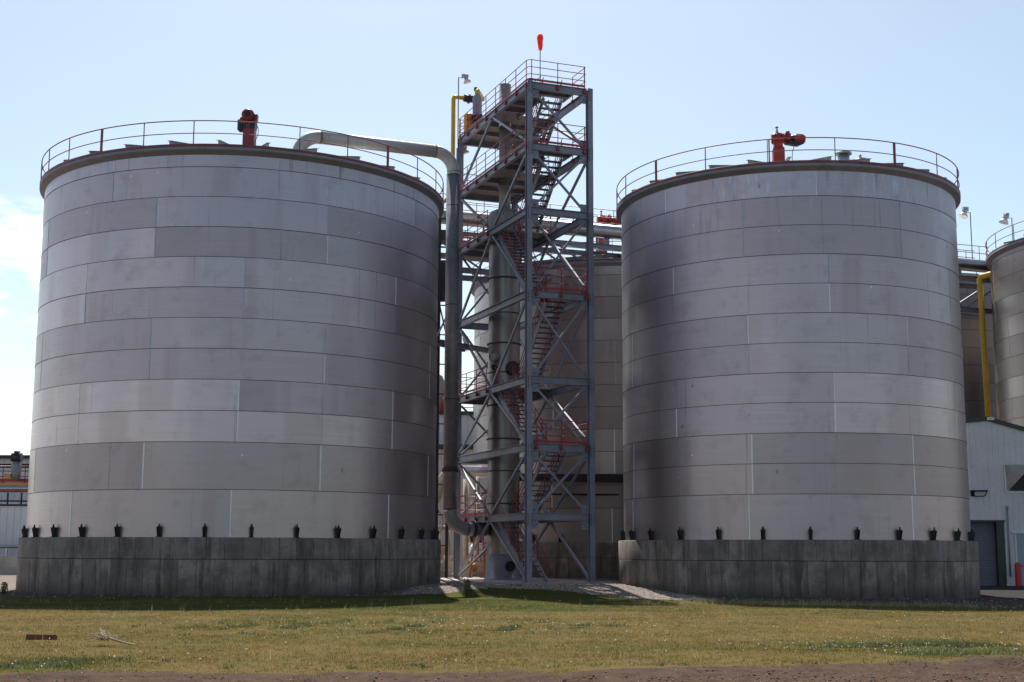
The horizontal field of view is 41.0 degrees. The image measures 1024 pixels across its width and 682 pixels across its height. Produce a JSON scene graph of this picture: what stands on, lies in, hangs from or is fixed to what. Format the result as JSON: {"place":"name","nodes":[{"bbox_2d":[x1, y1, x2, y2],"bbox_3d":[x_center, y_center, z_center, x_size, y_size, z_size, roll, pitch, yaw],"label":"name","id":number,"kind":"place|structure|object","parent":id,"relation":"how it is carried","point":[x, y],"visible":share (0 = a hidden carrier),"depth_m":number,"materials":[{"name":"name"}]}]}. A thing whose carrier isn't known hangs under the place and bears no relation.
{"place":"outdoors","nodes":[
{"label":"outdoors","id":0,"kind":"place"},
{"bbox_2d":[4,451,22,480],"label":"vent pipe","id":1,"kind":"object","parent":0,"point":[16,457],"visible":1,"depth_m":98.54,"materials":[{"name":"grey metal"}]},
{"bbox_2d":[440,556,452,576],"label":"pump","id":2,"kind":"object","parent":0,"point":[442,572],"visible":0.45,"depth_m":73.25,"materials":[{"name":"grey metal"}]},
{"bbox_2d":[441,556,452,572],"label":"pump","id":3,"kind":"object","parent":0,"point":[451,564],"visible":0.14,"depth_m":75.88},
{"bbox_2d":[469,536,485,576],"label":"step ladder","id":4,"kind":"object","parent":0,"point":[471,566],"visible":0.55,"depth_m":73.17,"materials":[{"name":"metal"}]},
{"bbox_2d":[0,575,1023,681],"bbox_3d":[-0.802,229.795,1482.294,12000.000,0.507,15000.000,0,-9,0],"label":"ground","id":5,"kind":"structure","parent":0,"point":[958,664],"depth_m":26.65,"materials":[{"name":"green plant"}]},
{"bbox_2d":[0,582,8,594],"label":"tall weed","id":6,"kind":"object","parent":5,"relation":"on","point":[3,589],"visible":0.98,"depth_m":52.32,"materials":[{"name":"green plant"}]},
{"bbox_2d":[0,544,17,555],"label":"ground pipe","id":7,"kind":"object","parent":5,"relation":"on","point":[6,546],"visible":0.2,"depth_m":95.30,"materials":[{"name":"grey metal"}]},
{"bbox_2d":[0,556,17,574],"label":"concrete barrier","id":8,"kind":"object","parent":5,"relation":"on","point":[8,565],"depth_m":93.78,"materials":[{"name":"grey concrete"}]},
{"bbox_2d":[0,504,26,555],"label":"shed","id":9,"kind":"structure","parent":5,"relation":"on","point":[13,517],"depth_m":97.61,"materials":[{"name":"white metal"}]},
{"bbox_2d":[0,464,28,503],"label":"pipe rack","id":10,"kind":"object","parent":9,"relation":"on","point":[20,483],"visible":0.43,"depth_m":99.26,"materials":[{"name":"black metal"}]},
{"bbox_2d":[0,455,29,503],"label":"metal building","id":11,"kind":"structure","parent":5,"relation":"on","point":[5,459],"depth_m":111.40,"materials":[{"name":"white metal"}]},
{"bbox_2d":[26,634,57,639],"bbox_3d":[-8.930,5.644,25.969,0.580,0.150,0.060,0,-9,0],"label":"rusty board","id":12,"kind":"object","parent":5,"relation":"on","point":[36,637],"visible":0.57,"depth_m":25.94,"materials":[{"name":"brown metal"}]},
{"bbox_2d":[82,628,136,645],"bbox_3d":[-7.169,5.298,24.503,1.337,0.256,0.542,-6,-11,35],"label":"dead branch","id":13,"kind":"object","parent":5,"relation":"on","point":[107,637],"visible":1,"depth_m":24.61,"materials":[{"name":"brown wood"}]},
{"bbox_2d":[16,537,440,595],"bbox_3d":[-12.345,10.091,60.948,18.300,2.510,18.300,0,-9,0],"label":"concrete foundation","id":14,"kind":"object","parent":5,"relation":"on","point":[208,566],"visible":0.76,"depth_m":52.81,"materials":[{"name":"grey concrete"}]},
{"bbox_2d":[20,120,443,539],"bbox_3d":[-12.311,0.169,62.475,18.250,17.591,18.250,0,-9,0],"label":"storage tank","id":15,"kind":"object","parent":14,"relation":"on","point":[236,340],"visible":0.98,"depth_m":54.62,"materials":[{"name":"silver metal"}]},
{"bbox_2d":[237,108,258,144],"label":"agitator drive","id":16,"kind":"structure","parent":15,"relation":"on","point":[247,114],"depth_m":63.70,"materials":[{"name":"red metal"}]},
{"bbox_2d":[293,131,487,537],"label":"vapour pipe","id":17,"kind":"object","parent":15,"relation":"attached to","point":[450,469],"visible":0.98,"depth_m":67.89,"materials":[{"name":"grey metal"}]},
{"bbox_2d":[448,530,449,562],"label":"process pipe","id":18,"kind":"object","parent":5,"relation":"on","point":[448,546],"visible":0.25,"depth_m":74.68,"materials":[{"name":"grey metal"}]},
{"bbox_2d":[438,375,473,566],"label":"metal shed","id":19,"kind":"structure","parent":5,"relation":"on","point":[467,421],"depth_m":97.36,"materials":[{"name":"beige metal"}]},
{"bbox_2d":[462,479,468,564],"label":"process pipe","id":20,"kind":"object","parent":5,"relation":"on","point":[465,538],"visible":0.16,"depth_m":76.33,"materials":[{"name":"beige metal"}]},
{"bbox_2d":[462,578,470,595],"bbox_3d":[-1.718,9.325,51.791,0.489,0.715,0.482,0,-9,0],"label":"tall weed","id":21,"kind":"object","parent":5,"relation":"on","point":[467,590],"visible":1,"depth_m":51.75,"materials":[{"name":"green plant"}]},
{"bbox_2d":[475,476,479,562],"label":"process pipe","id":22,"kind":"object","parent":5,"relation":"on","point":[477,506],"depth_m":76.57,"materials":[{"name":"metal"}]},
{"bbox_2d":[469,543,486,562],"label":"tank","id":23,"kind":"object","parent":5,"relation":"on","point":[480,549],"visible":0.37,"depth_m":76.75,"materials":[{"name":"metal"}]},
{"bbox_2d":[0,597,1023,676],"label":"leafy weeds","id":24,"kind":"object","parent":5,"relation":"on","point":[74,663],"visible":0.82,"depth_m":25.19,"materials":[{"name":"green plant"}]},
{"bbox_2d":[12,582,1017,607],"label":"gravel stones","id":25,"kind":"object","parent":5,"relation":"on","point":[607,584],"visible":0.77,"depth_m":55.38,"materials":[{"name":"grey gravel"}]},
{"bbox_2d":[11,596,1021,669],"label":"seed heads","id":26,"kind":"object","parent":5,"relation":"on","point":[444,636],"visible":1,"depth_m":29.66,"materials":[{"name":"beige plant"}]},
{"bbox_2d":[13,656,1023,681],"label":"soil clods","id":27,"kind":"object","parent":5,"relation":"on","point":[793,678],"visible":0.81,"depth_m":19.26,"materials":[{"name":"brown soil"}]},
{"bbox_2d":[17,656,1020,681],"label":"soil stones","id":28,"kind":"object","parent":5,"relation":"on","point":[606,677],"visible":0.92,"depth_m":19.23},
{"bbox_2d":[440,577,618,583],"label":"concrete pad","id":29,"kind":"object","parent":5,"relation":"on","point":[481,579],"visible":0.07,"depth_m":65.25,"materials":[{"name":"grey concrete"}]},
{"bbox_2d":[435,218,447,577],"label":"cable riser","id":30,"kind":"object","parent":29,"relation":"on","point":[441,269],"visible":0.56,"depth_m":73.21,"materials":[{"name":"black metal"}]},
{"bbox_2d":[438,235,488,483],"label":"service walkway","id":31,"kind":"structure","parent":29,"relation":"on","point":[467,258],"depth_m":75.16,"materials":[{"name":"grey paint"}]},
{"bbox_2d":[460,567,472,576],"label":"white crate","id":32,"kind":"object","parent":29,"relation":"on","point":[465,573],"visible":0.32,"depth_m":73.78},
{"bbox_2d":[465,556,483,576],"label":"pump","id":33,"kind":"object","parent":29,"relation":"on","point":[478,569],"visible":0.5,"depth_m":74.44,"materials":[{"name":"orange paint"}]},
{"bbox_2d":[484,83,521,579],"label":"distillation column","id":34,"kind":"structure","parent":29,"relation":"on","point":[503,280],"depth_m":68.29,"materials":[{"name":"silver metal"}]},
{"bbox_2d":[437,59,598,582],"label":"stair tower","id":35,"kind":"structure","parent":29,"relation":"on","point":[531,147],"depth_m":65.45,"materials":[{"name":"grey metal"}]},
{"bbox_2d":[456,146,468,159],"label":"floodlight","id":36,"kind":"object","parent":35,"relation":"attached to","point":[466,151],"visible":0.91,"depth_m":73.71,"materials":[{"name":"grey paint"}]},
{"bbox_2d":[457,74,470,143],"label":"floodlight","id":37,"kind":"object","parent":35,"relation":"attached to","point":[466,77],"visible":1,"depth_m":74.08,"materials":[{"name":"grey paint"}]},
{"bbox_2d":[444,87,484,203],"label":"yellow gas pipe","id":38,"kind":"object","parent":35,"relation":"attached to","point":[468,98],"visible":0.66,"depth_m":74.06,"materials":[{"name":"metal"}]},
{"bbox_2d":[464,113,472,133],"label":"orange drum","id":39,"kind":"object","parent":35,"relation":"on","point":[469,121],"visible":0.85,"depth_m":72.64,"materials":[{"name":"paint"}]},
{"bbox_2d":[472,94,482,123],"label":"filter unit","id":40,"kind":"object","parent":35,"relation":"on","point":[477,98],"visible":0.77,"depth_m":72.68,"materials":[{"name":"grey paint"}]},
{"bbox_2d":[537,34,542,78],"bbox_3d":[1.337,-13.451,64.856,0.308,2.350,0.308,0,-9,0],"label":"windsock","id":41,"kind":"object","parent":35,"relation":"on","point":[540,41],"visible":1,"depth_m":64.88,"materials":[{"name":"red fabric"}]},
{"bbox_2d":[468,542,618,579],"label":"concrete foundation","id":42,"kind":"object","parent":5,"relation":"on","point":[563,563],"visible":0.23,"depth_m":73.37,"materials":[{"name":"grey concrete"}]},
{"bbox_2d":[470,241,623,542],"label":"storage tank","id":43,"kind":"object","parent":42,"relation":"on","point":[608,363],"visible":0.16,"depth_m":75.10,"materials":[{"name":"silver metal"}]},
{"bbox_2d":[461,465,487,475],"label":"process pipe","id":44,"kind":"object","parent":43,"relation":"on","point":[477,470],"depth_m":75.76,"materials":[{"name":"silver metal"}]},
{"bbox_2d":[438,472,442,503],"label":"process pipe","id":45,"kind":"object","parent":44,"relation":"attached to","point":[440,490],"visible":0.15,"depth_m":75.43,"materials":[{"name":"beige metal"}]},
{"bbox_2d":[524,493,618,494],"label":"process pipe","id":46,"kind":"object","parent":43,"relation":"attached to","point":[574,494],"visible":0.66,"depth_m":73.50,"materials":[{"name":"black metal"}]},
{"bbox_2d":[596,211,619,252],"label":"agitator drive","id":47,"kind":"structure","parent":43,"relation":"on","point":[607,220],"depth_m":84.66,"materials":[{"name":"red metal"}]},
{"bbox_2d":[520,474,623,529],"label":"cable tray","id":48,"kind":"object","parent":5,"relation":"on","point":[603,478],"visible":0.27,"depth_m":73.05,"materials":[{"name":"black metal"}]},
{"bbox_2d":[439,193,991,319],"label":"pipe bridge","id":49,"kind":"structure","parent":5,"relation":"on","point":[604,246],"depth_m":79.08,"materials":[{"name":"grey paint"}]},
{"bbox_2d":[441,210,989,272],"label":"bridge pipe","id":50,"kind":"object","parent":49,"relation":"on","point":[614,232],"depth_m":78.27,"materials":[{"name":"silver metal"}]},
{"bbox_2d":[465,238,986,283],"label":"bridge pipe","id":51,"kind":"object","parent":49,"relation":"on","point":[621,251],"visible":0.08,"depth_m":79.57,"materials":[{"name":"red metal"}]},
{"bbox_2d":[958,207,972,258],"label":"floodlight","id":52,"kind":"object","parent":49,"relation":"on","point":[963,214],"visible":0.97,"depth_m":90.28,"materials":[{"name":"grey paint"}]},
{"bbox_2d":[618,540,979,598],"bbox_3d":[12.624,10.265,61.177,15.680,2.610,15.680,0,-9,0],"label":"concrete foundation","id":53,"kind":"object","parent":5,"relation":"on","point":[894,569],"visible":0.76,"depth_m":54.25,"materials":[{"name":"grey concrete"}]},
{"bbox_2d":[616,137,974,540],"bbox_3d":[12.658,0.492,62.681,15.630,17.186,15.630,0,-9,0],"label":"storage tank","id":54,"kind":"object","parent":53,"relation":"on","point":[792,368],"visible":0.97,"depth_m":56.07,"materials":[{"name":"silver metal"}]},
{"bbox_2d":[771,127,805,160],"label":"agitator drive","id":55,"kind":"structure","parent":54,"relation":"on","point":[777,144],"depth_m":63.98,"materials":[{"name":"red metal"}]},
{"bbox_2d":[836,151,864,159],"bbox_3d":[14.668,-7.731,59.087,1.372,0.800,0.722,0,-9,0],"label":"roof vent","id":56,"kind":"object","parent":54,"relation":"on","point":[842,155],"visible":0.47,"depth_m":58.91,"materials":[{"name":"silver metal"}]},
{"bbox_2d":[718,636,1023,655],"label":"clover flowers","id":57,"kind":"object","parent":5,"relation":"on","point":[901,645],"visible":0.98,"depth_m":24.82,"materials":[{"name":"white plant"}]},
{"bbox_2d":[977,271,990,416],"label":"yellow gas pipe","id":58,"kind":"object","parent":5,"relation":"on","point":[981,277],"visible":0.42,"depth_m":84.87,"materials":[{"name":"metal"}]},
{"bbox_2d":[966,417,1023,585],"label":"metal building","id":59,"kind":"structure","parent":5,"relation":"on","point":[995,454],"depth_m":71.59,"materials":[{"name":"white metal"}]},
{"bbox_2d":[970,520,1006,585],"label":"roll up door","id":60,"kind":"structure","parent":59,"relation":"in","point":[989,534],"depth_m":71.35,"materials":[{"name":"grey metal"}]},
{"bbox_2d":[1011,531,1023,585],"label":"side door","id":61,"kind":"structure","parent":59,"relation":"in","point":[1019,536],"depth_m":71.12,"materials":[{"name":"white metal"}]},
{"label":"process pipe","id":62,"kind":"object","parent":5,"relation":"on","visible":0},
{"bbox_2d":[441,546,444,560],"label":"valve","id":63,"kind":"object","parent":62,"relation":"attached to","point":[442,552],"visible":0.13,"depth_m":73.95,"materials":[{"name":"grey metal"}]},
{"bbox_2d":[438,526,450,529],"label":"process pipe","id":64,"kind":"object","parent":62,"relation":"attached to","point":[443,528],"visible":0.18,"depth_m":74.20,"materials":[{"name":"beige metal"}]},
{"bbox_2d":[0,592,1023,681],"bbox_3d":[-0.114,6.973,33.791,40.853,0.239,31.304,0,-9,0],"label":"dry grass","id":65,"kind":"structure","parent":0,"point":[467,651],"depth_m":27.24,"materials":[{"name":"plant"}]},
{"bbox_2d":[0,596,1023,681],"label":"green grass","id":66,"kind":"structure","parent":0,"point":[343,607],"depth_m":32.85,"materials":[{"name":"green plant"}]},
{"bbox_2d":[0,0,1023,454],"label":"sky","id":67,"kind":"structure","parent":0,"point":[945,78],"materials":[{"name":"blue"}]},
{"bbox_2d":[959,272,996,418],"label":"storage tank","id":68,"kind":"object","parent":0,"point":[973,376],"visible":0.02,"depth_m":93.56,"materials":[{"name":"silver metal"}]},
{"bbox_2d":[980,586,1023,598],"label":"driveway","id":69,"kind":"structure","parent":0,"point":[1008,591],"depth_m":63.24,"materials":[{"name":"concrete"}]},
{"bbox_2d":[1014,562,1021,585],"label":"bollard","id":70,"kind":"object","parent":69,"relation":"on","point":[1018,575],"visible":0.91,"depth_m":70.09,"materials":[{"name":"red metal"}]},
{"bbox_2d":[985,221,1023,533],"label":"storage tank","id":71,"kind":"object","parent":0,"point":[1005,264],"visible":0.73,"depth_m":81.29,"materials":[{"name":"silver metal"}]},
{"bbox_2d":[999,213,1012,240],"bbox_3d":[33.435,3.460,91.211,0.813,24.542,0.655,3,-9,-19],"label":"floodlight","id":72,"kind":"object","parent":71,"relation":"on","point":[1003,220],"visible":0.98,"depth_m":92.83,"materials":[{"name":"grey paint"}]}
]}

